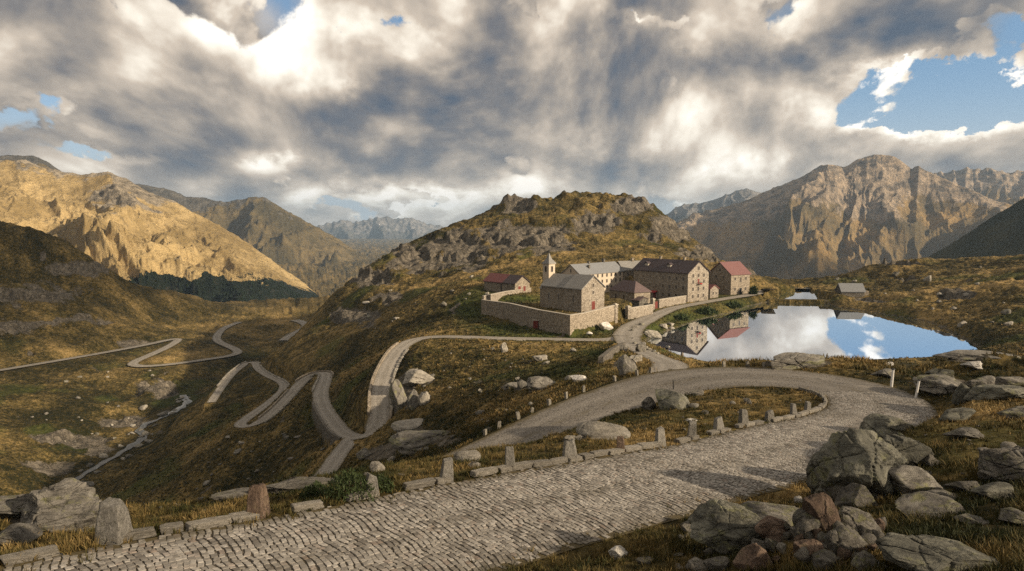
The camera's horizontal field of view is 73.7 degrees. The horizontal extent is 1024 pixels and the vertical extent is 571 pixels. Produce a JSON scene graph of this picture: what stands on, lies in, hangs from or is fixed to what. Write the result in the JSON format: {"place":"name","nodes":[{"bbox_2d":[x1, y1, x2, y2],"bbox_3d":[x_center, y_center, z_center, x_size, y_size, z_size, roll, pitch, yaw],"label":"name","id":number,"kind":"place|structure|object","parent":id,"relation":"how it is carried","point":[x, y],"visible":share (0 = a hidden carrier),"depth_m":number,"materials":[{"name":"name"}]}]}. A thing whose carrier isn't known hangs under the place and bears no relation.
{"place":"outdoors","nodes":[
{"label":"outdoors","id":0,"kind":"place"},
{"bbox_2d":[0,155,58,169],"bbox_3d":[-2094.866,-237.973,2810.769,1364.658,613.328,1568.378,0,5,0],"label":"mountain","id":1,"kind":"structure","parent":0,"point":[37,161],"depth_m":2875.17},
{"bbox_2d":[0,322,242,370],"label":"road","id":2,"kind":"structure","parent":0,"point":[216,337],"depth_m":453.10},
{"bbox_2d":[75,395,191,479],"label":"stream","id":3,"kind":"structure","parent":0,"point":[140,439],"depth_m":294.08,"materials":[{"name":"liquid"}]},
{"bbox_2d":[0,159,318,302],"bbox_3d":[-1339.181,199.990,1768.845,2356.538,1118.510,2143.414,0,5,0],"label":"mountain","id":4,"kind":"structure","parent":0,"point":[125,228],"depth_m":1673.75,"materials":[{"name":"stone"}]},
{"bbox_2d":[130,270,301,301],"bbox_3d":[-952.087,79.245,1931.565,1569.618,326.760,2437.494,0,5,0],"label":"conifer forest","id":5,"kind":"object","parent":4,"relation":"on","point":[298,295],"visible":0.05,"depth_m":1392.35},
{"bbox_2d":[136,184,370,266],"bbox_3d":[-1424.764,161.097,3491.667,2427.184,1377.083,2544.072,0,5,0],"label":"mountain","id":6,"kind":"structure","parent":0,"point":[276,233],"depth_m":3520.78,"materials":[{"name":"stone"}]},
{"bbox_2d":[313,437,353,475],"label":"road","id":7,"kind":"structure","parent":0,"point":[336,457],"depth_m":136.78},
{"bbox_2d":[317,216,443,238],"bbox_3d":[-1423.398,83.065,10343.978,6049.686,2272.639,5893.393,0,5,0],"label":"mountain","id":8,"kind":"structure","parent":0,"point":[386,227],"depth_m":10457.84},
{"bbox_2d":[207,333,643,439],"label":"road","id":9,"kind":"structure","parent":0,"point":[378,416],"depth_m":199.42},
{"bbox_2d":[0,391,937,570],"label":"cobbled road","id":10,"kind":"structure","parent":0,"point":[489,521],"depth_m":21.21,"materials":[{"name":"stone"}]},
{"bbox_2d":[0,190,1023,570],"bbox_3d":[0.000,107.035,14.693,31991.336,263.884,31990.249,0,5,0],"label":"ground","id":11,"kind":"structure","parent":0,"point":[60,298],"depth_m":315.16,"materials":[{"name":"plant"}]},
{"bbox_2d":[0,494,28,518],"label":"rock outcrop","id":12,"kind":"object","parent":11,"relation":"on","point":[12,506],"visible":0.58,"depth_m":22.00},
{"bbox_2d":[0,523,42,544],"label":"boulder","id":13,"kind":"object","parent":11,"relation":"on","point":[21,532],"visible":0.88,"depth_m":19.41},
{"bbox_2d":[0,544,59,564],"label":"kerb slab","id":14,"kind":"structure","parent":11,"relation":"on","point":[52,550],"depth_m":16.48,"materials":[{"name":"stone"}]},
{"bbox_2d":[20,478,101,532],"bbox_3d":[-14.165,7.126,21.539,2.619,1.512,1.940,-2,11,-12],"label":"rock outcrop","id":15,"kind":"object","parent":11,"relation":"on","point":[69,503],"visible":0.82,"depth_m":21.32,"materials":[{"name":"stone"}]},
{"bbox_2d":[94,497,132,544],"bbox_3d":[-10.402,6.222,17.812,0.747,1.321,0.665,4,9,5],"label":"bollard","id":16,"kind":"object","parent":11,"relation":"on","point":[113,520],"visible":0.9,"depth_m":17.54,"materials":[{"name":"stone"}]},
{"bbox_2d":[106,526,156,543],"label":"kerb slab","id":17,"kind":"structure","parent":11,"relation":"on","point":[145,532],"depth_m":18.02,"materials":[{"name":"stone"}]},
{"bbox_2d":[159,521,183,534],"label":"kerb slab","id":18,"kind":"structure","parent":11,"relation":"on","point":[171,526],"depth_m":18.50,"materials":[{"name":"stone"}]},
{"bbox_2d":[184,515,231,531],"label":"kerb slab","id":19,"kind":"structure","parent":11,"relation":"on","point":[215,521],"depth_m":18.98,"materials":[{"name":"stone"}]},
{"bbox_2d":[210,487,248,500],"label":"boulder","id":20,"kind":"object","parent":11,"relation":"on","point":[237,492],"visible":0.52,"depth_m":26.43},
{"bbox_2d":[228,510,263,522],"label":"kerb slab","id":21,"kind":"structure","parent":11,"relation":"on","point":[243,514],"depth_m":19.62,"materials":[{"name":"stone"}]},
{"bbox_2d":[246,483,269,518],"bbox_3d":[-7.457,6.359,20.002,0.580,1.124,0.461,0,2,11],"label":"bollard","id":22,"kind":"object","parent":11,"relation":"on","point":[258,501],"visible":0.85,"depth_m":19.83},
{"bbox_2d":[266,476,334,492],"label":"boulder","id":23,"kind":"object","parent":11,"relation":"on","point":[298,483],"visible":0.64,"depth_m":26.12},
{"bbox_2d":[290,500,323,512],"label":"kerb slab","id":24,"kind":"structure","parent":11,"relation":"on","point":[313,504],"depth_m":20.75,"materials":[{"name":"stone"}]},
{"bbox_2d":[297,480,328,500],"bbox_3d":[-6.794,7.093,23.695,1.380,0.754,1.141,0,5,0],"label":"shrub","id":25,"kind":"object","parent":11,"relation":"on","point":[309,490],"visible":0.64,"depth_m":23.52,"materials":[{"name":"green plant"}]},
{"bbox_2d":[312,401,341,445],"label":"retaining wall","id":26,"kind":"structure","parent":11,"relation":"on","point":[321,426],"depth_m":170.25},
{"bbox_2d":[322,468,376,501],"bbox_3d":[-5.272,6.402,22.210,1.975,1.032,1.599,0,5,0],"label":"shrub","id":27,"kind":"object","parent":11,"relation":"on","point":[354,478],"visible":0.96,"depth_m":21.96,"materials":[{"name":"green plant"}]},
{"bbox_2d":[344,490,377,501],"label":"kerb slab","id":28,"kind":"structure","parent":11,"relation":"on","point":[350,496],"depth_m":21.84,"materials":[{"name":"stone"}]},
{"bbox_2d":[365,472,379,496],"bbox_3d":[-4.587,6.519,22.300,0.474,0.866,0.373,-3,7,-16],"label":"bollard","id":29,"kind":"object","parent":11,"relation":"on","point":[372,478],"visible":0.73,"depth_m":22.16,"materials":[{"name":"stone"}]},
{"bbox_2d":[367,342,398,415],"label":"retaining wall","id":30,"kind":"structure","parent":11,"relation":"on","point":[376,370],"depth_m":175.84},
{"bbox_2d":[377,473,394,492],"bbox_3d":[-4.347,6.578,22.868,0.919,0.654,0.782,0,5,0],"label":"shrub","id":31,"kind":"object","parent":11,"relation":"on","point":[387,482],"visible":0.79,"depth_m":22.72,"materials":[{"name":"green plant"}]},
{"bbox_2d":[389,379,406,412],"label":"boulder","id":32,"kind":"object","parent":11,"relation":"on","point":[398,397],"visible":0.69,"depth_m":150.03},
{"bbox_2d":[391,418,422,431],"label":"boulder","id":33,"kind":"object","parent":11,"relation":"on","point":[404,425],"visible":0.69,"depth_m":124.46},
{"bbox_2d":[407,389,418,410],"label":"boulder","id":34,"kind":"object","parent":11,"relation":"on","point":[412,402],"visible":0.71,"depth_m":144.10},
{"bbox_2d":[389,430,447,455],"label":"boulder","id":35,"kind":"object","parent":11,"relation":"on","point":[408,442],"visible":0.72,"depth_m":94.11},
{"bbox_2d":[403,369,434,387],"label":"boulder","id":36,"kind":"object","parent":11,"relation":"on","point":[412,377],"visible":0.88,"depth_m":160.94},
{"bbox_2d":[402,477,435,490],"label":"kerb slab","id":37,"kind":"structure","parent":11,"relation":"on","point":[419,483],"depth_m":23.21,"materials":[{"name":"stone"}]},
{"bbox_2d":[417,391,429,405],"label":"boulder","id":38,"kind":"object","parent":11,"relation":"on","point":[423,398],"visible":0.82,"depth_m":142.60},
{"bbox_2d":[439,457,453,482],"bbox_3d":[-2.312,6.568,24.099,0.490,0.995,0.380,2,3,-20],"label":"bollard","id":39,"kind":"object","parent":11,"relation":"on","point":[446,468],"visible":0.78,"depth_m":23.96,"materials":[{"name":"stone"}]},
{"bbox_2d":[453,450,480,461],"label":"boulder","id":40,"kind":"object","parent":11,"relation":"on","point":[472,454],"visible":0.75,"depth_m":30.89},
{"bbox_2d":[470,466,497,476],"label":"kerb slab","id":41,"kind":"structure","parent":11,"relation":"on","point":[485,471],"depth_m":24.89,"materials":[{"name":"stone"}]},
{"bbox_2d":[482,288,530,300],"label":"wall","id":42,"kind":"structure","parent":11,"relation":"on","point":[495,296],"depth_m":256.08,"materials":[{"name":"stone"}]},
{"bbox_2d":[483,273,530,292],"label":"barn","id":43,"kind":"structure","parent":11,"relation":"on","point":[497,282],"depth_m":272.56,"materials":[{"name":"red stone"}]},
{"bbox_2d":[505,446,514,465],"bbox_3d":[-0.094,6.580,25.856,0.427,1.098,0.382,-6,7,-13],"label":"bollard","id":44,"kind":"object","parent":11,"relation":"on","point":[509,457],"visible":0.72,"depth_m":25.69,"materials":[{"name":"stone"}]},
{"bbox_2d":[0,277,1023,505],"bbox_3d":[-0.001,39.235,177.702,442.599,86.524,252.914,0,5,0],"label":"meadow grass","id":45,"kind":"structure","parent":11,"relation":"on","point":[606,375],"depth_m":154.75,"materials":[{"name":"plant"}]},
{"bbox_2d":[511,461,532,470],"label":"kerb slab","id":46,"kind":"structure","parent":11,"relation":"on","point":[521,465],"depth_m":26.00,"materials":[{"name":"stone"}]},
{"bbox_2d":[529,459,552,467],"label":"kerb slab","id":47,"kind":"structure","parent":11,"relation":"on","point":[542,463],"depth_m":26.64,"materials":[{"name":"stone"}]},
{"bbox_2d":[527,376,555,391],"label":"boulder","id":48,"kind":"object","parent":11,"relation":"on","point":[537,383],"visible":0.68,"depth_m":104.56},
{"bbox_2d":[481,299,614,335],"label":"terrace wall","id":49,"kind":"structure","parent":11,"relation":"on","point":[549,321],"depth_m":217.38,"materials":[{"name":"stone"}]},
{"bbox_2d":[562,438,577,461],"bbox_3d":[2.360,6.747,27.927,0.620,1.059,0.538,-4,8,-10],"label":"bollard","id":50,"kind":"object","parent":11,"relation":"on","point":[569,449],"visible":0.77,"depth_m":27.71,"materials":[{"name":"stone"}]},
{"bbox_2d":[539,250,605,311],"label":"chapel","id":51,"kind":"structure","parent":11,"relation":"on","point":[578,292],"depth_m":226.40,"materials":[{"name":"grey stone"}]},
{"bbox_2d":[560,259,623,292],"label":"cream wing","id":52,"kind":"structure","parent":11,"relation":"on","point":[608,275],"depth_m":305.37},
{"bbox_2d":[576,421,630,440],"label":"boulder","id":53,"kind":"object","parent":11,"relation":"on","point":[596,429],"visible":0.81,"depth_m":37.15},
{"bbox_2d":[598,342,625,362],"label":"parapet","id":54,"kind":"structure","parent":11,"relation":"on","point":[607,354],"depth_m":135.12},
{"bbox_2d":[608,545,627,559],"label":"boulder","id":55,"kind":"object","parent":11,"relation":"on","point":[618,551],"visible":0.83,"depth_m":17.87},
{"bbox_2d":[616,354,636,376],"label":"boulder","id":56,"kind":"object","parent":11,"relation":"on","point":[625,364],"visible":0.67,"depth_m":89.90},
{"bbox_2d":[617,258,639,279],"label":"link building","id":57,"kind":"structure","parent":11,"relation":"on","point":[627,267],"depth_m":317.62,"materials":[{"name":"grey stone"}]},
{"bbox_2d":[608,280,651,303],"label":"hipped house","id":58,"kind":"structure","parent":11,"relation":"on","point":[628,290],"depth_m":273.78,"materials":[{"name":"tile"}]},
{"bbox_2d":[631,296,648,306],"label":"lean to shed","id":59,"kind":"object","parent":11,"relation":"on","point":[638,301],"visible":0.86,"depth_m":268.50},
{"bbox_2d":[630,304,652,318],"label":"courtyard wall","id":60,"kind":"structure","parent":11,"relation":"on","point":[639,311],"depth_m":242.09,"materials":[{"name":"stone"}]},
{"bbox_2d":[641,397,655,409],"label":"boulder","id":61,"kind":"object","parent":11,"relation":"on","point":[648,403],"visible":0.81,"depth_m":51.39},
{"bbox_2d":[655,426,665,446],"bbox_3d":[6.963,7.157,32.107,0.483,1.013,0.417,-1,3,-22],"label":"bollard","id":62,"kind":"object","parent":11,"relation":"on","point":[660,434],"visible":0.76,"depth_m":31.96,"materials":[{"name":"stone"}]},
{"bbox_2d":[632,256,710,301],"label":"hospice","id":63,"kind":"structure","parent":11,"relation":"on","point":[660,277],"depth_m":291.92,"materials":[{"name":"stone"}]},
{"bbox_2d":[657,295,685,307],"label":"road wall","id":64,"kind":"structure","parent":11,"relation":"on","point":[666,302],"depth_m":273.50,"materials":[{"name":"stone"}]},
{"bbox_2d":[655,389,689,409],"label":"boulder","id":65,"kind":"object","parent":11,"relation":"on","point":[668,399],"visible":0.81,"depth_m":49.54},
{"bbox_2d":[685,557,709,570],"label":"boulder","id":66,"kind":"object","parent":11,"relation":"on","point":[695,564],"visible":0.88,"depth_m":16.09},
{"bbox_2d":[708,284,719,297],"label":"annex","id":67,"kind":"object","parent":11,"relation":"on","point":[712,290],"visible":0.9,"depth_m":300.79,"materials":[{"name":"stone"}]},
{"bbox_2d":[703,556,729,570],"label":"boulder","id":68,"kind":"object","parent":11,"relation":"on","point":[719,563],"visible":0.96,"depth_m":16.12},
{"bbox_2d":[688,498,764,554],"bbox_3d":[5.608,6.256,17.618,2.093,1.098,1.433,9,13,17],"label":"boulder","id":69,"kind":"object","parent":11,"relation":"on","point":[721,526],"visible":0.84,"depth_m":17.36,"materials":[{"name":"stone"}]},
{"bbox_2d":[709,261,750,294],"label":"stone house","id":70,"kind":"structure","parent":11,"relation":"on","point":[730,278],"depth_m":314.86,"materials":[{"name":"stone"}]},
{"bbox_2d":[738,409,748,423],"bbox_3d":[13.014,7.513,38.417,0.502,1.220,0.444,-3,5,-17],"label":"bollard","id":71,"kind":"object","parent":11,"relation":"on","point":[743,416],"visible":0.73,"depth_m":38.26,"materials":[{"name":"stone"}]},
{"bbox_2d":[733,543,773,570],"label":"boulder","id":72,"kind":"object","parent":11,"relation":"on","point":[751,555],"visible":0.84,"depth_m":15.55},
{"bbox_2d":[741,501,798,525],"bbox_3d":[7.668,6.809,20.172,1.942,0.672,1.770,0,6,28],"label":"boulder","id":73,"kind":"object","parent":11,"relation":"on","point":[762,510],"visible":0.42,"depth_m":20.02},
{"bbox_2d":[755,515,791,538],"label":"boulder","id":74,"kind":"object","parent":11,"relation":"on","point":[768,525],"visible":0.66,"depth_m":16.41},
{"bbox_2d":[771,352,825,369],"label":"rock outcrop","id":75,"kind":"object","parent":11,"relation":"on","point":[791,360],"visible":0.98,"depth_m":64.85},
{"bbox_2d":[794,547,809,563],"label":"stone","id":76,"kind":"object","parent":11,"relation":"on","point":[802,554],"visible":0.94,"depth_m":15.02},
{"bbox_2d":[793,520,811,536],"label":"stone","id":77,"kind":"object","parent":11,"relation":"on","point":[803,526],"visible":0.88,"depth_m":15.82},
{"bbox_2d":[792,508,820,533],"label":"boulder","id":78,"kind":"object","parent":11,"relation":"on","point":[799,514],"visible":0.44,"depth_m":16.02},
{"bbox_2d":[802,492,840,532],"bbox_3d":[7.305,5.499,16.119,0.741,1.256,0.740,-6,0,-25],"label":"boulder","id":79,"kind":"object","parent":78,"relation":"on","point":[821,508],"visible":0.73,"depth_m":15.90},
{"bbox_2d":[793,539,823,565],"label":"boulder","id":80,"kind":"object","parent":11,"relation":"on","point":[814,545],"visible":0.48,"depth_m":15.17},
{"bbox_2d":[810,549,837,570],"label":"boulder","id":81,"kind":"object","parent":11,"relation":"on","point":[822,557],"visible":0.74,"depth_m":14.65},
{"bbox_2d":[818,482,843,500],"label":"boulder","id":82,"kind":"object","parent":11,"relation":"on","point":[832,492],"visible":0.09,"depth_m":23.56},
{"bbox_2d":[824,530,838,543],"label":"stone","id":83,"kind":"object","parent":11,"relation":"on","point":[830,536],"visible":0.68,"depth_m":15.26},
{"bbox_2d":[837,547,851,560],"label":"stone","id":84,"kind":"object","parent":11,"relation":"on","point":[846,553],"visible":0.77,"depth_m":14.76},
{"bbox_2d":[832,525,867,549],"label":"boulder","id":85,"kind":"object","parent":11,"relation":"on","point":[854,539],"visible":0.52,"depth_m":15.24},
{"bbox_2d":[834,283,868,296],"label":"stone hut","id":86,"kind":"object","parent":11,"relation":"on","point":[853,289],"visible":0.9,"depth_m":312.08,"materials":[{"name":"grey stone"}]},
{"bbox_2d":[806,428,906,496],"bbox_3d":[12.175,6.472,24.211,3.117,2.930,3.101,4,6,34],"label":"rock outcrop","id":87,"kind":"object","parent":11,"relation":"on","point":[868,459],"visible":0.76,"depth_m":23.54,"materials":[{"name":"stone"}]},
{"bbox_2d":[834,483,878,508],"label":"boulder","id":88,"kind":"object","parent":11,"relation":"on","point":[853,494],"visible":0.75,"depth_m":22.08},
{"bbox_2d":[838,506,881,533],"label":"boulder","id":89,"kind":"object","parent":11,"relation":"on","point":[854,518],"visible":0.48,"depth_m":16.04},
{"bbox_2d":[851,550,889,570],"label":"boulder","id":90,"kind":"object","parent":11,"relation":"on","point":[861,557],"visible":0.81,"depth_m":14.21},
{"bbox_2d":[859,413,911,437],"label":"boulder","id":91,"kind":"object","parent":11,"relation":"on","point":[881,425],"visible":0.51,"depth_m":37.94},
{"bbox_2d":[882,433,933,465],"bbox_3d":[15.178,6.603,26.547,2.398,1.761,1.865,0,5,-2],"label":"rock outcrop","id":92,"kind":"object","parent":11,"relation":"on","point":[914,452],"visible":0.39,"depth_m":25.72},
{"bbox_2d":[888,465,942,495],"bbox_3d":[13.631,6.753,23.209,1.901,1.310,1.602,-2,6,-19],"label":"boulder","id":93,"kind":"object","parent":11,"relation":"on","point":[907,479],"visible":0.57,"depth_m":22.73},
{"bbox_2d":[895,491,965,519],"bbox_3d":[12.052,6.469,19.747,1.965,0.546,1.733,-5,10,-13],"label":"boulder","id":94,"kind":"object","parent":11,"relation":"on","point":[919,501],"visible":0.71,"depth_m":19.68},
{"bbox_2d":[912,374,961,394],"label":"rock outcrop","id":95,"kind":"object","parent":11,"relation":"on","point":[939,384],"visible":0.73,"depth_m":51.63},
{"bbox_2d":[875,532,999,570],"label":"rock outcrop","id":96,"kind":"object","parent":11,"relation":"on","point":[921,552],"visible":0.92,"depth_m":13.37,"materials":[{"name":"stone"}]},
{"bbox_2d":[925,368,954,377],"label":"boulder","id":97,"kind":"object","parent":11,"relation":"on","point":[950,373],"visible":0.42,"depth_m":58.93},
{"bbox_2d":[938,407,975,421],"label":"boulder","id":98,"kind":"object","parent":11,"relation":"on","point":[957,414],"visible":0.83,"depth_m":31.87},
{"bbox_2d":[951,383,970,404],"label":"boulder","id":99,"kind":"object","parent":11,"relation":"on","point":[960,392],"visible":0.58,"depth_m":46.47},
{"bbox_2d":[944,481,979,492],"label":"boulder","id":100,"kind":"object","parent":11,"relation":"on","point":[963,485],"visible":0.75,"depth_m":21.70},
{"bbox_2d":[942,427,983,438],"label":"boulder","id":101,"kind":"object","parent":11,"relation":"on","point":[968,432],"visible":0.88,"depth_m":28.19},
{"bbox_2d":[952,513,988,524],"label":"boulder","id":102,"kind":"object","parent":11,"relation":"on","point":[971,519],"visible":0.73,"depth_m":17.92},
{"bbox_2d":[934,350,1020,359],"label":"boulder","id":103,"kind":"object","parent":11,"relation":"on","point":[966,354],"visible":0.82,"depth_m":75.87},
{"bbox_2d":[965,375,994,388],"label":"boulder","id":104,"kind":"object","parent":11,"relation":"on","point":[984,380],"visible":0.38,"depth_m":49.38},
{"bbox_2d":[970,482,1013,500],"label":"boulder","id":105,"kind":"object","parent":11,"relation":"on","point":[994,489],"visible":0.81,"depth_m":20.13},
{"bbox_2d":[963,384,1023,400],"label":"boulder","id":106,"kind":"object","parent":11,"relation":"on","point":[996,392],"visible":0.9,"depth_m":44.38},
{"bbox_2d":[977,446,1023,483],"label":"rock outcrop","id":107,"kind":"object","parent":11,"relation":"on","point":[1003,464],"visible":0.92,"depth_m":22.18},
{"bbox_2d":[995,376,1023,385],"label":"boulder","id":108,"kind":"object","parent":11,"relation":"on","point":[1015,380],"visible":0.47,"depth_m":50.25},
{"bbox_2d":[997,406,1023,418],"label":"boulder","id":109,"kind":"object","parent":11,"relation":"on","point":[1015,412],"visible":0.8,"depth_m":31.07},
{"bbox_2d":[998,507,1023,524],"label":"boulder","id":110,"kind":"object","parent":11,"relation":"on","point":[1013,515],"visible":0.96,"depth_m":17.45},
{"bbox_2d":[0,0,1023,226],"label":"sky","id":111,"kind":"structure","parent":0,"point":[434,112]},
{"bbox_2d":[613,336,689,372],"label":"road","id":112,"kind":"structure","parent":0,"point":[662,362],"depth_m":128.25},
{"bbox_2d":[442,367,905,456],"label":"road","id":113,"kind":"structure","parent":0,"point":[608,400],"depth_m":59.56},
{"bbox_2d":[612,289,774,336],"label":"road","id":114,"kind":"structure","parent":0,"point":[627,327],"depth_m":239.93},
{"bbox_2d":[666,188,760,221],"bbox_3d":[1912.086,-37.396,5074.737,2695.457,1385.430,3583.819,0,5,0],"label":"mountain","id":115,"kind":"structure","parent":0,"point":[680,213],"depth_m":5229.68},
{"bbox_2d":[779,289,819,298],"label":"pond water","id":116,"kind":"structure","parent":0,"point":[802,294],"depth_m":330.89,"materials":[{"name":"white liquid"}]},
{"bbox_2d":[647,302,979,360],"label":"lake water","id":117,"kind":"structure","parent":0,"point":[767,330],"depth_m":219.35,"materials":[{"name":"blue liquid"}]},
{"bbox_2d":[676,154,1011,278],"bbox_3d":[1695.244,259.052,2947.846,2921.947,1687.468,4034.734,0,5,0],"label":"mountain","id":118,"kind":"structure","parent":0,"point":[825,220],"depth_m":2864.98,"materials":[{"name":"stone"}]},
{"bbox_2d":[928,198,1023,258],"bbox_3d":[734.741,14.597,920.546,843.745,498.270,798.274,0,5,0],"label":"mountain","id":119,"kind":"structure","parent":0,"point":[1000,234],"depth_m":937.21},
{"bbox_2d":[933,167,1023,204],"bbox_3d":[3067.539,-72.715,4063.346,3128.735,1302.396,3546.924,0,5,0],"label":"mountain","id":120,"kind":"structure","parent":0,"point":[1002,186],"depth_m":4103.26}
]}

